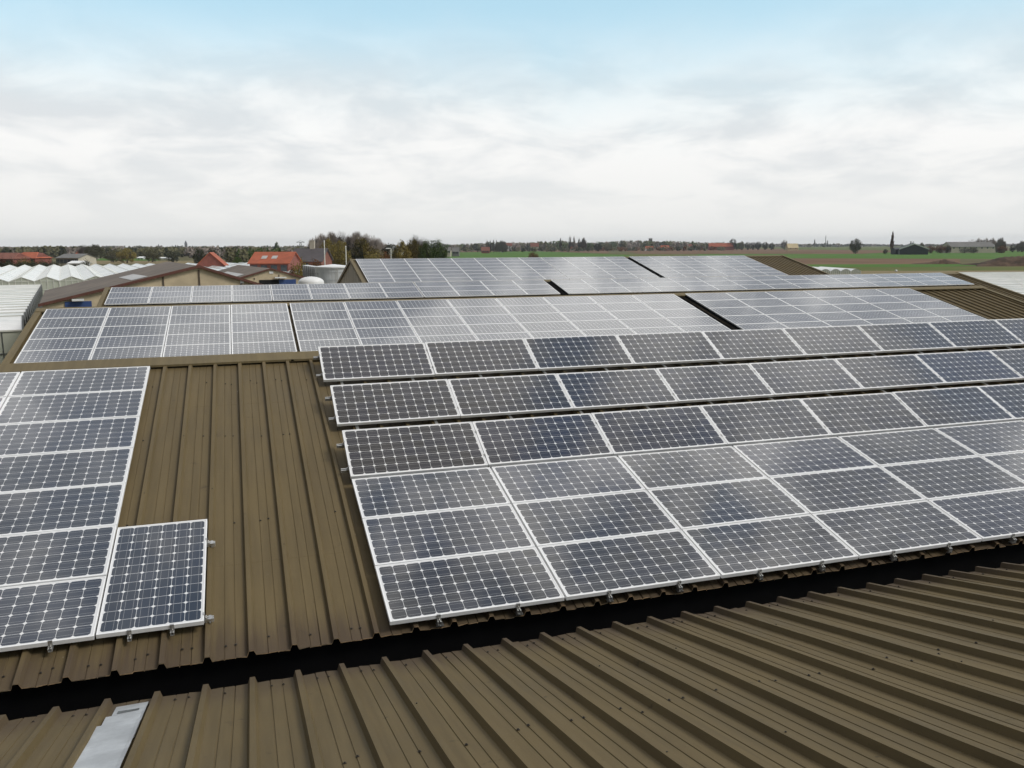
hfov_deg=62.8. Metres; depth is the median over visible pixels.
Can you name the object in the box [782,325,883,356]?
solar panel
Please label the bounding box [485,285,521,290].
solar panel
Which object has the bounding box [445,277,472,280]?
solar panel
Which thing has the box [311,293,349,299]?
solar panel
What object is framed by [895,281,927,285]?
solar panel
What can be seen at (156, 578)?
solar panel
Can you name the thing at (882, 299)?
solar panel
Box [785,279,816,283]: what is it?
solar panel
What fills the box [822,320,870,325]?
solar panel
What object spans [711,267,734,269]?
solar panel
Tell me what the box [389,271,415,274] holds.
solar panel
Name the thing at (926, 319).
solar panel
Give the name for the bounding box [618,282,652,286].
solar panel
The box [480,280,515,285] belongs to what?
solar panel
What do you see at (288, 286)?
solar panel
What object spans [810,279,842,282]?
solar panel
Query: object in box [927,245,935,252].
bush
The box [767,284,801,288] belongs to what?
solar panel
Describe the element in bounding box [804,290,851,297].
solar panel
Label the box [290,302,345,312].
solar panel
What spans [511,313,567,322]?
solar panel
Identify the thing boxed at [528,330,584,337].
solar panel
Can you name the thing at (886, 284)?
solar panel
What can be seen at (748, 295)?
solar panel
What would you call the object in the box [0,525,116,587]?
solar panel
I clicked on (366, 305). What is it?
solar panel
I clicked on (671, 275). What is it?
solar panel
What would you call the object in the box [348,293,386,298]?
solar panel
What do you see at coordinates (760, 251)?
field
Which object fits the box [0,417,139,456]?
solar panel
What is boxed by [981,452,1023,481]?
solar panel
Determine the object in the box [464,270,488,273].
solar panel
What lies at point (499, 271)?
solar panel
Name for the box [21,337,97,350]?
solar panel
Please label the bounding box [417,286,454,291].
solar panel
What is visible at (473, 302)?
solar panel
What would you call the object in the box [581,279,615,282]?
solar panel
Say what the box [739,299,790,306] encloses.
solar panel
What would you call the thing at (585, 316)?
solar panel
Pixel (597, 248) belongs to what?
tree
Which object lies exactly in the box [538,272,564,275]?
solar panel
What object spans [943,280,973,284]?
solar panel
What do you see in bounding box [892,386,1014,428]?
solar panel
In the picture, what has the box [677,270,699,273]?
solar panel
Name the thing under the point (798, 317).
solar panel
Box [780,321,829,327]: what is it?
solar panel
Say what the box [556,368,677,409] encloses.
solar panel
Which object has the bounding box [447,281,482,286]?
solar panel
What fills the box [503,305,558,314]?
solar panel
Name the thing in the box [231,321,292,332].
solar panel
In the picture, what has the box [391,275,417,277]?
solar panel
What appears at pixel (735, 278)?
solar panel
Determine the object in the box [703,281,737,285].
solar panel
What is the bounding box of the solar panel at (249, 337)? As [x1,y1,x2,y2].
[231,331,294,342]
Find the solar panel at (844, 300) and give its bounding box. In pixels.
[817,296,867,303]
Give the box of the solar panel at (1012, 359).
[989,348,1023,379]
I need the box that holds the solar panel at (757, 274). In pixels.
[744,272,768,275]
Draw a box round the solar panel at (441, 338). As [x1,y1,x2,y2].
[418,334,476,343]
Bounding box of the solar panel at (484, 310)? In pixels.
[453,306,509,315]
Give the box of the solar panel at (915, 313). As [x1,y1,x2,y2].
[886,309,939,317]
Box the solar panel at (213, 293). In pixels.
[192,290,231,296]
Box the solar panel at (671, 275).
[660,274,685,277]
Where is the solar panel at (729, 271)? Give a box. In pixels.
[717,270,741,272]
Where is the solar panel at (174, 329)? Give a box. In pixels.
[167,323,230,334]
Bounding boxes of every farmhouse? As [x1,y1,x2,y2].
[247,252,300,271]
[293,240,333,264]
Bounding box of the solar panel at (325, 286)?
[308,283,344,288]
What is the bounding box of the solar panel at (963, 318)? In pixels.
[943,315,987,320]
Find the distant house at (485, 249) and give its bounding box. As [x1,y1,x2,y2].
[481,247,489,252]
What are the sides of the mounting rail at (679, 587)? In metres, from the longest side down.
2.476 x 0.688 x 0.065 m
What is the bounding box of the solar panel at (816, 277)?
[800,275,833,278]
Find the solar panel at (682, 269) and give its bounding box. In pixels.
[671,267,693,270]
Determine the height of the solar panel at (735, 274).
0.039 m
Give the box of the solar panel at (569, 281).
[551,279,586,283]
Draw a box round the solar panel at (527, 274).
[514,273,540,275]
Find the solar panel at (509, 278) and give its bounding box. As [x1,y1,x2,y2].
[495,276,521,280]
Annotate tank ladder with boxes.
[335,268,343,282]
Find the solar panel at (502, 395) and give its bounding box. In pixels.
[448,373,573,417]
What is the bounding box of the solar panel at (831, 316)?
[807,312,861,320]
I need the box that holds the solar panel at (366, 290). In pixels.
[346,287,383,292]
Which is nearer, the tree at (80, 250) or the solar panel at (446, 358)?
the solar panel at (446, 358)
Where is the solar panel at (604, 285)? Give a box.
[587,283,621,287]
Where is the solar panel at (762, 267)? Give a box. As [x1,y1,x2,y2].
[751,266,773,268]
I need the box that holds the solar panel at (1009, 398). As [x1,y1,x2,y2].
[977,383,1023,420]
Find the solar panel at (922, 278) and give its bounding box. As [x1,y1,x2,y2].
[907,277,939,280]
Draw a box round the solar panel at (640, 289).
[624,287,660,292]
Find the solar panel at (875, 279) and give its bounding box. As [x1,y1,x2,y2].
[859,278,892,281]
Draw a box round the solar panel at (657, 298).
[632,294,683,301]
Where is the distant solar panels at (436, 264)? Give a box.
[356,255,766,271]
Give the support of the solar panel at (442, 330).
on the shed at (984, 302)
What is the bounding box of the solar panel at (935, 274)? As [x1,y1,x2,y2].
[920,273,948,276]
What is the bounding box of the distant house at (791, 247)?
[786,243,798,250]
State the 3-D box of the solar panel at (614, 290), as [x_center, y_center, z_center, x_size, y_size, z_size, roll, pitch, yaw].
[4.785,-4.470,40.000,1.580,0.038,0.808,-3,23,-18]
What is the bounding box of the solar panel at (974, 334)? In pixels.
[928,319,1023,348]
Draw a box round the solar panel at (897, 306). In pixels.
[870,302,920,310]
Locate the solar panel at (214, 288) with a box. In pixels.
[193,285,231,290]
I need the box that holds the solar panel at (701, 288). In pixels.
[683,286,718,290]
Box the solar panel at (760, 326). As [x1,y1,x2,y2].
[735,323,787,329]
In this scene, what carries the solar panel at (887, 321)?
on the shed at (984, 302)
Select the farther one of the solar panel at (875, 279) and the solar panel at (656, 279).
the solar panel at (875, 279)
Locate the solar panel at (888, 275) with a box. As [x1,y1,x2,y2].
[874,274,903,277]
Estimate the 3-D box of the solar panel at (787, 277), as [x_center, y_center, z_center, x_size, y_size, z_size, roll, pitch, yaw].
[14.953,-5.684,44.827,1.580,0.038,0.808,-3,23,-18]
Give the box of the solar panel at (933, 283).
[918,281,950,285]
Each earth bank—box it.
[913,259,961,263]
[976,256,1023,265]
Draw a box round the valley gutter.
[0,542,1023,720]
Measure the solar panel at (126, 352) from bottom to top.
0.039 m
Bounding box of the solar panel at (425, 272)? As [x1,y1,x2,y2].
[414,271,440,274]
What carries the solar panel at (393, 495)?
on the mounting rail at (518, 611)
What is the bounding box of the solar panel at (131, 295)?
[107,292,150,297]
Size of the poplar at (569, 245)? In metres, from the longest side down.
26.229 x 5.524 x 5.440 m
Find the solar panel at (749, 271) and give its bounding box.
[738,269,759,272]
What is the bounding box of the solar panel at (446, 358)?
[425,338,537,375]
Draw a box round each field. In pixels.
[96,260,245,263]
[97,258,159,260]
[447,251,629,257]
[451,250,609,252]
[544,251,697,256]
[622,249,890,253]
[698,251,1023,258]
[744,246,899,248]
[792,258,959,263]
[807,264,976,266]
[812,249,888,249]
[835,267,1023,270]
[861,270,1023,273]
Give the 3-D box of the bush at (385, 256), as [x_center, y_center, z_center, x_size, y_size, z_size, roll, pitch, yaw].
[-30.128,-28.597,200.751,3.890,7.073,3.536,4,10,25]
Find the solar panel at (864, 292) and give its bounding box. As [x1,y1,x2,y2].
[840,289,887,295]
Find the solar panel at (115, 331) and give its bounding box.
[99,325,167,336]
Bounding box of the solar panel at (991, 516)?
[928,489,1023,540]
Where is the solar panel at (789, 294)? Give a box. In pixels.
[766,291,814,298]
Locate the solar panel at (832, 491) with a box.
[769,466,925,514]
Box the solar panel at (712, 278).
[696,277,729,280]
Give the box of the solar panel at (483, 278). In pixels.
[470,277,496,280]
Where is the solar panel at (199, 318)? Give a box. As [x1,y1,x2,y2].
[168,313,229,324]
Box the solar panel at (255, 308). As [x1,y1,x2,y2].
[231,303,288,312]
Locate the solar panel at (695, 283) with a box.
[676,281,710,285]
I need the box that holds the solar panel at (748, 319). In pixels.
[722,315,778,324]
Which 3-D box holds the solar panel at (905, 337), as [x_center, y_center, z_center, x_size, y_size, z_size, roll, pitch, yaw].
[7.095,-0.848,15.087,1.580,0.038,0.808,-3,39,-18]
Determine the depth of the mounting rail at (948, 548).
8.86 m
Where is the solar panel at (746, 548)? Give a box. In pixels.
[682,514,857,577]
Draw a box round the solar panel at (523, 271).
[511,270,536,272]
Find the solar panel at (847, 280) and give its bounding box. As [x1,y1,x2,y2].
[836,278,866,282]
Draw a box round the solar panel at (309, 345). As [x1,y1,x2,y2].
[298,338,360,350]
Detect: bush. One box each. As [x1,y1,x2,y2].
[2,260,22,266]
[12,257,29,266]
[20,258,37,266]
[32,259,47,266]
[43,261,57,266]
[232,256,241,262]
[289,259,308,275]
[310,259,321,265]
[378,250,391,258]
[528,251,538,256]
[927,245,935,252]
[935,245,946,252]
[944,245,951,252]
[959,247,968,252]
[966,248,978,252]
[996,245,1007,252]
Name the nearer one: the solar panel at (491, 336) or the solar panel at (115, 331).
the solar panel at (115, 331)
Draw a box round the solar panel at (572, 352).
[524,334,633,370]
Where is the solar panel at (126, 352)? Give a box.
[90,346,163,359]
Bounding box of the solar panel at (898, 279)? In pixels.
[885,277,914,281]
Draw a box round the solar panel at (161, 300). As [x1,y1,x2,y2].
[148,297,190,303]
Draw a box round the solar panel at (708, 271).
[696,270,720,272]
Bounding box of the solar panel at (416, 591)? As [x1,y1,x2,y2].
[375,547,564,624]
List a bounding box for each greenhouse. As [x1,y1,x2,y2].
[0,262,302,293]
[0,284,42,363]
[962,272,1023,293]
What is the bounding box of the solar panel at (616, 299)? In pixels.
[588,295,640,303]
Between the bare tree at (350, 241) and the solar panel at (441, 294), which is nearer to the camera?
the solar panel at (441, 294)
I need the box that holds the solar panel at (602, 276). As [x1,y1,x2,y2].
[589,275,614,278]
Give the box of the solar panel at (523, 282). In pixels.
[512,280,547,284]
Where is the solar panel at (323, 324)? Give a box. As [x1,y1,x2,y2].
[294,319,353,330]
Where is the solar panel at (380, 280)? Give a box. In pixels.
[367,278,394,282]
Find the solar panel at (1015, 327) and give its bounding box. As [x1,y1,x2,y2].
[995,318,1023,342]
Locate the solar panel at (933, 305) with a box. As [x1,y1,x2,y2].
[907,301,957,308]
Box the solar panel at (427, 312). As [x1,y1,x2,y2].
[401,307,458,317]
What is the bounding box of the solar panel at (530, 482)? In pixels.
[491,456,644,505]
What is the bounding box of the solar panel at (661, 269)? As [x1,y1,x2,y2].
[649,268,674,270]
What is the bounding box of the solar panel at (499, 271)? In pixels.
[487,270,512,273]
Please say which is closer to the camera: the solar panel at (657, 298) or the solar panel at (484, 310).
the solar panel at (484, 310)
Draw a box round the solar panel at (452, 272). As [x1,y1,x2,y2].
[439,271,465,273]
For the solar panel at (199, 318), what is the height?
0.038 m
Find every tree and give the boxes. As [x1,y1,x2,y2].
[76,245,91,253]
[83,244,104,259]
[104,250,120,261]
[116,248,136,262]
[143,249,160,261]
[165,251,180,261]
[191,247,206,263]
[207,248,218,255]
[307,233,330,251]
[317,231,346,257]
[319,237,342,264]
[330,240,351,264]
[331,230,353,261]
[342,231,370,255]
[346,242,363,260]
[349,236,378,258]
[355,233,379,251]
[363,248,383,258]
[370,239,390,256]
[381,243,401,258]
[392,239,412,258]
[407,237,422,257]
[411,237,423,251]
[418,239,438,257]
[429,239,448,257]
[496,240,507,251]
[594,243,601,250]
[604,243,611,250]
[738,242,743,249]
[762,242,767,249]
[781,240,787,249]
[849,238,862,253]
[995,237,1006,252]
[1009,245,1015,251]
[1016,241,1023,251]
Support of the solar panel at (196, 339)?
on the shed at (984, 302)
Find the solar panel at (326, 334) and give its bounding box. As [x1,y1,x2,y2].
[296,329,357,340]
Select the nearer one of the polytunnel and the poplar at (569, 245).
the polytunnel
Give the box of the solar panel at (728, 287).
[712,285,747,290]
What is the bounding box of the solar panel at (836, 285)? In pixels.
[819,283,852,287]
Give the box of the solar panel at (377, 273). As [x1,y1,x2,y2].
[363,271,389,275]
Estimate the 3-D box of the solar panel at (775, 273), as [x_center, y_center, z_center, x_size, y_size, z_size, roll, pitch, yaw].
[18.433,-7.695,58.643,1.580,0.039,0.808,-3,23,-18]
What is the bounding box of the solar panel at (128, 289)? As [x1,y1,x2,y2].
[109,287,152,292]
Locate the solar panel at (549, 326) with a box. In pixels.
[519,321,578,331]
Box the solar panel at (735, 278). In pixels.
[724,276,755,280]
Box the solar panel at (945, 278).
[931,276,960,280]
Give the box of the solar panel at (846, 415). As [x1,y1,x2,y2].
[800,392,926,436]
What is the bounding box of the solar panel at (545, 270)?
[535,269,558,272]
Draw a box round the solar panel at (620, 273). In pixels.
[607,271,632,274]
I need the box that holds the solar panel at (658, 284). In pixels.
[647,282,681,286]
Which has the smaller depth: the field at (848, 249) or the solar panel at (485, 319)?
the solar panel at (485, 319)
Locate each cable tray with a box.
[545,281,568,294]
[625,257,664,277]
[678,295,741,329]
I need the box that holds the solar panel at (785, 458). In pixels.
[733,437,877,477]
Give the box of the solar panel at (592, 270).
[580,269,605,271]
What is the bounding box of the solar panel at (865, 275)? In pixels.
[849,274,881,277]
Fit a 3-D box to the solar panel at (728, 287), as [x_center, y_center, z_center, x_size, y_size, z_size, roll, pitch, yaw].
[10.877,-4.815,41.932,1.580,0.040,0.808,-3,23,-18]
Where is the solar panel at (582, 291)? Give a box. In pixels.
[563,288,599,293]
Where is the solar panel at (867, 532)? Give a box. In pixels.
[812,500,981,558]
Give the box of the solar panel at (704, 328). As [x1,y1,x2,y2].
[678,325,730,331]
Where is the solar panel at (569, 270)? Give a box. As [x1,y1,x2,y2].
[557,269,582,271]
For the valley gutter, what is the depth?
7.40 m
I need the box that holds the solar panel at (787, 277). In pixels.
[776,275,806,279]
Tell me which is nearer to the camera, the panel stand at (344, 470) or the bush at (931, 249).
the panel stand at (344, 470)
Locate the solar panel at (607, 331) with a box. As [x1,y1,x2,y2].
[580,328,635,335]
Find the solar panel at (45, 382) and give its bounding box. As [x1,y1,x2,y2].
[8,366,149,396]
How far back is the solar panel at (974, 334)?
15.53 m
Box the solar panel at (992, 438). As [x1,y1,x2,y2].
[934,420,1023,455]
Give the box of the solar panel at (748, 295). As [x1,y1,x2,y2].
[726,292,776,299]
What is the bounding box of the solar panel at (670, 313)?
[654,309,709,317]
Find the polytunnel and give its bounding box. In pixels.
[814,267,860,274]
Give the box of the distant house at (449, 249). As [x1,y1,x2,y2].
[444,247,451,256]
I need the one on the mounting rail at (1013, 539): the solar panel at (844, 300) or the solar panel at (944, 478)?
the solar panel at (944, 478)
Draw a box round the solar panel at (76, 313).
[41,307,109,318]
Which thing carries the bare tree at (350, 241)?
on the ground
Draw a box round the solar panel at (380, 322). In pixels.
[351,317,410,327]
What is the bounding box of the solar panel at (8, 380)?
[0,372,19,398]
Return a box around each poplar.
[568,235,571,249]
[580,237,586,247]
[890,232,893,248]
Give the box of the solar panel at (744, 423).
[700,398,830,445]
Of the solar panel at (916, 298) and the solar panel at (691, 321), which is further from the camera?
the solar panel at (916, 298)
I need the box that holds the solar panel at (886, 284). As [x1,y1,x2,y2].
[870,282,902,286]
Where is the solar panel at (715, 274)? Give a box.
[702,273,726,276]
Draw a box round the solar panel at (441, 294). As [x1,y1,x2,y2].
[421,291,459,297]
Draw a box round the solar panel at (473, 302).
[447,298,501,306]
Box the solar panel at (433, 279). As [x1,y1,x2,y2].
[419,278,446,281]
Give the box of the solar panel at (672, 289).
[655,286,690,291]
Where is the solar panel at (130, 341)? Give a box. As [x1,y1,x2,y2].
[95,335,165,347]
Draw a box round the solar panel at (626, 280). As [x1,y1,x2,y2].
[612,278,644,282]
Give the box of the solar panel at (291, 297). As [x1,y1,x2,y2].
[272,294,311,300]
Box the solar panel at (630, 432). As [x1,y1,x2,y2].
[591,405,726,455]
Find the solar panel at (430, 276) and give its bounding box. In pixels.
[417,274,443,277]
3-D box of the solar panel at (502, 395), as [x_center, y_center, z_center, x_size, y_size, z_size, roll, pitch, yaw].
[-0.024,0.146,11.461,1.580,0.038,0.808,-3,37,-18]
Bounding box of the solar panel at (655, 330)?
[630,327,683,333]
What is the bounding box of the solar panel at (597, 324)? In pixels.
[570,320,627,329]
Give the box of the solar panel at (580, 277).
[566,275,592,278]
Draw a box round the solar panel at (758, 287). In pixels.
[740,284,774,289]
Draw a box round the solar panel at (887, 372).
[835,354,945,390]
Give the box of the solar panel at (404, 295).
[385,292,423,297]
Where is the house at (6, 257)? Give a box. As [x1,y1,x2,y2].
[0,253,31,263]
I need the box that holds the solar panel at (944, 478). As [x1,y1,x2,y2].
[880,456,1023,500]
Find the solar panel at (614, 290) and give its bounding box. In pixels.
[594,287,630,292]
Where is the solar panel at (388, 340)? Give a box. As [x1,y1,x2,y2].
[359,336,420,344]
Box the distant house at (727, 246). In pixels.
[708,243,733,249]
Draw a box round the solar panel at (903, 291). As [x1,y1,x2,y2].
[876,288,922,294]
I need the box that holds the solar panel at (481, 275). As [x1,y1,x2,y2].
[467,273,493,276]
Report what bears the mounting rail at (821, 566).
on the shed at (244, 455)
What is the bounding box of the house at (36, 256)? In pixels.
[21,252,51,264]
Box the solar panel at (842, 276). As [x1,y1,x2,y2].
[826,274,856,278]
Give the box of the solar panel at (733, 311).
[709,307,763,316]
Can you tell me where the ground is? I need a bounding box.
[50,245,1023,266]
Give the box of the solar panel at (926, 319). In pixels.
[903,317,949,322]
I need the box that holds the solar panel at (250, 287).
[232,285,270,289]
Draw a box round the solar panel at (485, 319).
[460,314,517,324]
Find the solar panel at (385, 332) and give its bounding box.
[355,327,416,337]
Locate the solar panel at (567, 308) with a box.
[551,303,605,312]
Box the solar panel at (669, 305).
[642,301,696,309]
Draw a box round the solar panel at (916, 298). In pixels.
[891,294,940,301]
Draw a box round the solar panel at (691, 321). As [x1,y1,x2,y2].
[665,317,722,326]
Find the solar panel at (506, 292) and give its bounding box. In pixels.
[490,290,527,295]
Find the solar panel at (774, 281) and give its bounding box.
[758,280,791,283]
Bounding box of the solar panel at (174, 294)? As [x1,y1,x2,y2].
[150,291,191,296]
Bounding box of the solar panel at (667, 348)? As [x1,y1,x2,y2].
[616,331,722,365]
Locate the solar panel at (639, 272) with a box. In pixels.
[628,271,652,274]
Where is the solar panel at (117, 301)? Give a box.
[104,298,148,304]
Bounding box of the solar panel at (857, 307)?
[831,303,884,311]
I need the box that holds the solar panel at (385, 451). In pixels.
[342,422,487,478]
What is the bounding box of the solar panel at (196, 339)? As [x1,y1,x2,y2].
[165,333,230,345]
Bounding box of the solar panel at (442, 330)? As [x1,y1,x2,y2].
[412,325,472,336]
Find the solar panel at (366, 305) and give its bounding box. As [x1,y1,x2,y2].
[344,301,399,309]
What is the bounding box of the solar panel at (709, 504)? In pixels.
[647,477,808,530]
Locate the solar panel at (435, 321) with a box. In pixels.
[406,316,465,326]
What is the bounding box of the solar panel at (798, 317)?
[766,313,819,322]
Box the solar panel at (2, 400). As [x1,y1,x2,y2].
[0,397,5,409]
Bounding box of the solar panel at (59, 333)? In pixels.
[28,327,101,339]
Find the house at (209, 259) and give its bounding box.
[197,252,227,266]
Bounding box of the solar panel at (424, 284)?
[414,282,450,286]
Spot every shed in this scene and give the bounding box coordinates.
[0,345,1023,691]
[0,562,1023,767]
[1,285,1023,363]
[56,254,97,265]
[66,261,90,265]
[96,272,1023,306]
[337,255,830,282]
[891,247,899,253]
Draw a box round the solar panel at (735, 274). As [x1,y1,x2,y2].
[723,273,747,275]
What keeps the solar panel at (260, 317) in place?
on the shed at (984, 302)
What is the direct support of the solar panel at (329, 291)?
on the shed at (958, 275)
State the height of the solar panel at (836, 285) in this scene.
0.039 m
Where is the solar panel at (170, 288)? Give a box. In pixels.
[152,286,192,291]
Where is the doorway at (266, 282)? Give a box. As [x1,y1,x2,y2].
[259,280,278,284]
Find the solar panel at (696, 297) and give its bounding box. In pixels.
[686,293,736,301]
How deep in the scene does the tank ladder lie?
76.01 m
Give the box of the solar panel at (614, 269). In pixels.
[602,268,625,271]
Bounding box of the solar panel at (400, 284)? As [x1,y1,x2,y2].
[379,282,415,287]
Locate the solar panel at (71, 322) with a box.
[35,317,105,328]
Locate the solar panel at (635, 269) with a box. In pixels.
[623,268,647,270]
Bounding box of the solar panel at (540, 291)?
[523,289,559,294]
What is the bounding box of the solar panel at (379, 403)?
[330,379,459,425]
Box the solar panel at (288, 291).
[271,289,309,294]
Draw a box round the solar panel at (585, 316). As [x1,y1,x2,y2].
[561,311,617,320]
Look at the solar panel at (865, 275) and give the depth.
46.28 m
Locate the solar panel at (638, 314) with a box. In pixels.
[608,310,663,319]
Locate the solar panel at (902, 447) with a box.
[838,428,978,465]
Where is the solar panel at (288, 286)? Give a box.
[271,284,308,289]
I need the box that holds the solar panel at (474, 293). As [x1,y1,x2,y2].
[456,290,493,296]
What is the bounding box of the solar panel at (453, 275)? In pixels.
[442,274,468,277]
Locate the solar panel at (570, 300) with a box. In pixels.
[543,296,595,304]
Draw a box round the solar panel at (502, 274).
[491,273,516,276]
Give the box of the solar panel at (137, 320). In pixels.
[103,315,169,326]
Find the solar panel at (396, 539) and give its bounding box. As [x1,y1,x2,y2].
[362,504,534,566]
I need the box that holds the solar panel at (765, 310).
[752,306,804,314]
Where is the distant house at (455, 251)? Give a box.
[452,247,459,255]
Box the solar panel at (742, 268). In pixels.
[731,267,754,269]
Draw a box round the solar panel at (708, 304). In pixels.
[697,300,749,308]
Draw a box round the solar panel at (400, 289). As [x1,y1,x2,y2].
[382,287,419,292]
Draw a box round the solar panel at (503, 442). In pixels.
[472,413,612,466]
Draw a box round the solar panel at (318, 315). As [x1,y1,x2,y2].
[292,310,349,321]
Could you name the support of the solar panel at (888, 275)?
on the shed at (958, 275)
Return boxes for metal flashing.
[73,702,148,767]
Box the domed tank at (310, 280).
[298,273,323,283]
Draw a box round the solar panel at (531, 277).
[518,276,545,279]
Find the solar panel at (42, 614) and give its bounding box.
[0,576,106,651]
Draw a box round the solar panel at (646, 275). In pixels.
[634,274,659,277]
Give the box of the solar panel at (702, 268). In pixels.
[690,267,714,269]
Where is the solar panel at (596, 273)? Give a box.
[584,272,609,274]
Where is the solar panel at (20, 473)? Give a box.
[0,448,132,492]
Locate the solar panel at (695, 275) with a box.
[682,273,707,276]
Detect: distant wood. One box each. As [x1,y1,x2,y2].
[0,245,272,257]
[8,245,308,250]
[220,247,305,262]
[386,243,776,246]
[441,240,742,249]
[451,246,725,251]
[744,243,1018,246]
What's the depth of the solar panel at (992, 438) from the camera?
11.48 m
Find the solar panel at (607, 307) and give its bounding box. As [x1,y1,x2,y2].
[598,302,651,311]
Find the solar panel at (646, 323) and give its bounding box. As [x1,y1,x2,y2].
[619,318,676,328]
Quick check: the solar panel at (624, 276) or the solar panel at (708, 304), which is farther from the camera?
the solar panel at (624, 276)
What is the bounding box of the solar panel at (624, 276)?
[612,275,637,277]
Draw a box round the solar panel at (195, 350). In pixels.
[163,343,230,356]
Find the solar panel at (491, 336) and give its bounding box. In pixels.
[474,332,532,339]
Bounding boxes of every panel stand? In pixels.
[313,325,1018,384]
[325,356,1015,428]
[336,393,1007,472]
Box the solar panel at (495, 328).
[467,323,526,333]
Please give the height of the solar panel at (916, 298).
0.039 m
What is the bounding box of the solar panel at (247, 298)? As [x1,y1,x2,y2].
[232,295,271,301]
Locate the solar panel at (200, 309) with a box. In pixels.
[170,305,229,314]
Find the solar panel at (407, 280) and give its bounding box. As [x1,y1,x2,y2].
[393,278,420,281]
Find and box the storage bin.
[302,265,314,276]
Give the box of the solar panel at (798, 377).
[748,359,863,396]
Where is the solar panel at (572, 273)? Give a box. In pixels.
[561,272,586,275]
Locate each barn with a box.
[38,261,263,307]
[219,265,303,284]
[898,243,928,254]
[942,242,994,252]
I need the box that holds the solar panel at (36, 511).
[0,483,125,535]
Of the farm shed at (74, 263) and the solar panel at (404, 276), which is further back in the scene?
the farm shed at (74, 263)
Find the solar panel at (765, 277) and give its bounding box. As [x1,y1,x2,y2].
[749,276,782,279]
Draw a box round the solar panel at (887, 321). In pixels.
[865,318,911,323]
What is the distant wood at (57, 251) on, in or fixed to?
on the ground
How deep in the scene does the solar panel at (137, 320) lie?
22.63 m
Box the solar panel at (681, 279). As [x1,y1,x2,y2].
[669,277,701,281]
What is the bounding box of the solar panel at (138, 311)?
[107,306,170,316]
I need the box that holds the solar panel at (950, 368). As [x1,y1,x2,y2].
[914,350,1022,384]
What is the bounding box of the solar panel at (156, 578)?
[96,519,206,638]
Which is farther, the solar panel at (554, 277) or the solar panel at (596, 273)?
the solar panel at (596, 273)
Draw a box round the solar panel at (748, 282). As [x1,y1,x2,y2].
[732,280,763,284]
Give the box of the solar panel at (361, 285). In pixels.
[344,283,380,287]
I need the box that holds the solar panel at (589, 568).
[537,529,719,599]
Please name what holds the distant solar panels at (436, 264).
on the shed at (352, 272)
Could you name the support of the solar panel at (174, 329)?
on the shed at (984, 302)
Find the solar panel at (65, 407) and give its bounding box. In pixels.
[0,389,144,424]
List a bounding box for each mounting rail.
[47,640,53,652]
[127,629,132,641]
[170,624,174,635]
[203,612,213,623]
[206,538,214,547]
[435,614,443,626]
[515,603,522,615]
[605,590,613,601]
[675,580,683,591]
[755,569,763,580]
[817,560,825,571]
[888,550,896,560]
[944,542,952,552]
[1008,533,1016,543]
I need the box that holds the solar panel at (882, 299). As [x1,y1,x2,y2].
[854,295,904,302]
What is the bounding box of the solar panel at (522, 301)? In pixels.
[496,297,549,305]
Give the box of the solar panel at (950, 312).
[924,308,974,316]
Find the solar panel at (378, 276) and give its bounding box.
[365,275,391,278]
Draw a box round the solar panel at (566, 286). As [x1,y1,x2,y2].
[556,284,592,288]
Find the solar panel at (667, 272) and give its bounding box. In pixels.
[654,271,679,273]
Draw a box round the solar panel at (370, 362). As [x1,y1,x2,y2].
[318,343,434,381]
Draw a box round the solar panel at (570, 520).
[512,490,679,547]
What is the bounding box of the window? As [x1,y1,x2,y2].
[281,265,286,271]
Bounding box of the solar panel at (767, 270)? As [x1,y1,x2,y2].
[756,269,779,272]
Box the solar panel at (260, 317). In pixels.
[231,312,289,322]
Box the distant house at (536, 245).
[530,243,538,250]
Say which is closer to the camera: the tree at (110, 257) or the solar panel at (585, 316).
the solar panel at (585, 316)
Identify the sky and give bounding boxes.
[0,0,1023,247]
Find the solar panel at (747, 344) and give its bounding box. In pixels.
[702,328,805,360]
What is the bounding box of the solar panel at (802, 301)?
[778,297,829,305]
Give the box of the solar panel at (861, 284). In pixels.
[846,282,878,286]
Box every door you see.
[65,301,91,306]
[279,279,295,283]
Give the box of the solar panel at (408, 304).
[397,299,451,308]
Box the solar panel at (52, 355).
[14,349,93,362]
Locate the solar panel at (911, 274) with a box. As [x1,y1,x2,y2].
[898,273,927,276]
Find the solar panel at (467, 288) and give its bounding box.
[452,285,488,290]
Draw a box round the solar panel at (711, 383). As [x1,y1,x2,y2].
[656,363,773,402]
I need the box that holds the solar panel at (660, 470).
[618,446,766,490]
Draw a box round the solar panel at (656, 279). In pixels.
[640,278,673,281]
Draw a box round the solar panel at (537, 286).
[518,284,553,289]
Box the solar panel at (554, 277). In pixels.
[542,276,568,279]
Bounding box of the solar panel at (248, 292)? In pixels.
[232,290,270,295]
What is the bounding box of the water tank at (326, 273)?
[314,264,345,283]
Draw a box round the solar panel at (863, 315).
[848,311,900,319]
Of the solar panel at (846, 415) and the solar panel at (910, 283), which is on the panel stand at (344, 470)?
the solar panel at (846, 415)
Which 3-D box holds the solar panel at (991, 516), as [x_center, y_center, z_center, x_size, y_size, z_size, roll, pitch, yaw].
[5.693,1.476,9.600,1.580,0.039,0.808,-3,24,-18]
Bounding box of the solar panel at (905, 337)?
[857,322,955,352]
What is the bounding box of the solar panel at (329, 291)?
[309,288,347,293]
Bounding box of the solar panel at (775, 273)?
[763,272,786,275]
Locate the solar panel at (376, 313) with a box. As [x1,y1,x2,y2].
[347,309,404,318]
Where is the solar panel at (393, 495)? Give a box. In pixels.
[352,467,509,518]
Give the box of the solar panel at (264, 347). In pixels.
[232,341,296,353]
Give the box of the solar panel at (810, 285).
[794,283,827,288]
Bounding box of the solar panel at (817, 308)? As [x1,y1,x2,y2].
[793,304,845,312]
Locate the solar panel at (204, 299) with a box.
[191,296,231,302]
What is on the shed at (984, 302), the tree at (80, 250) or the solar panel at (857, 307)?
the solar panel at (857, 307)

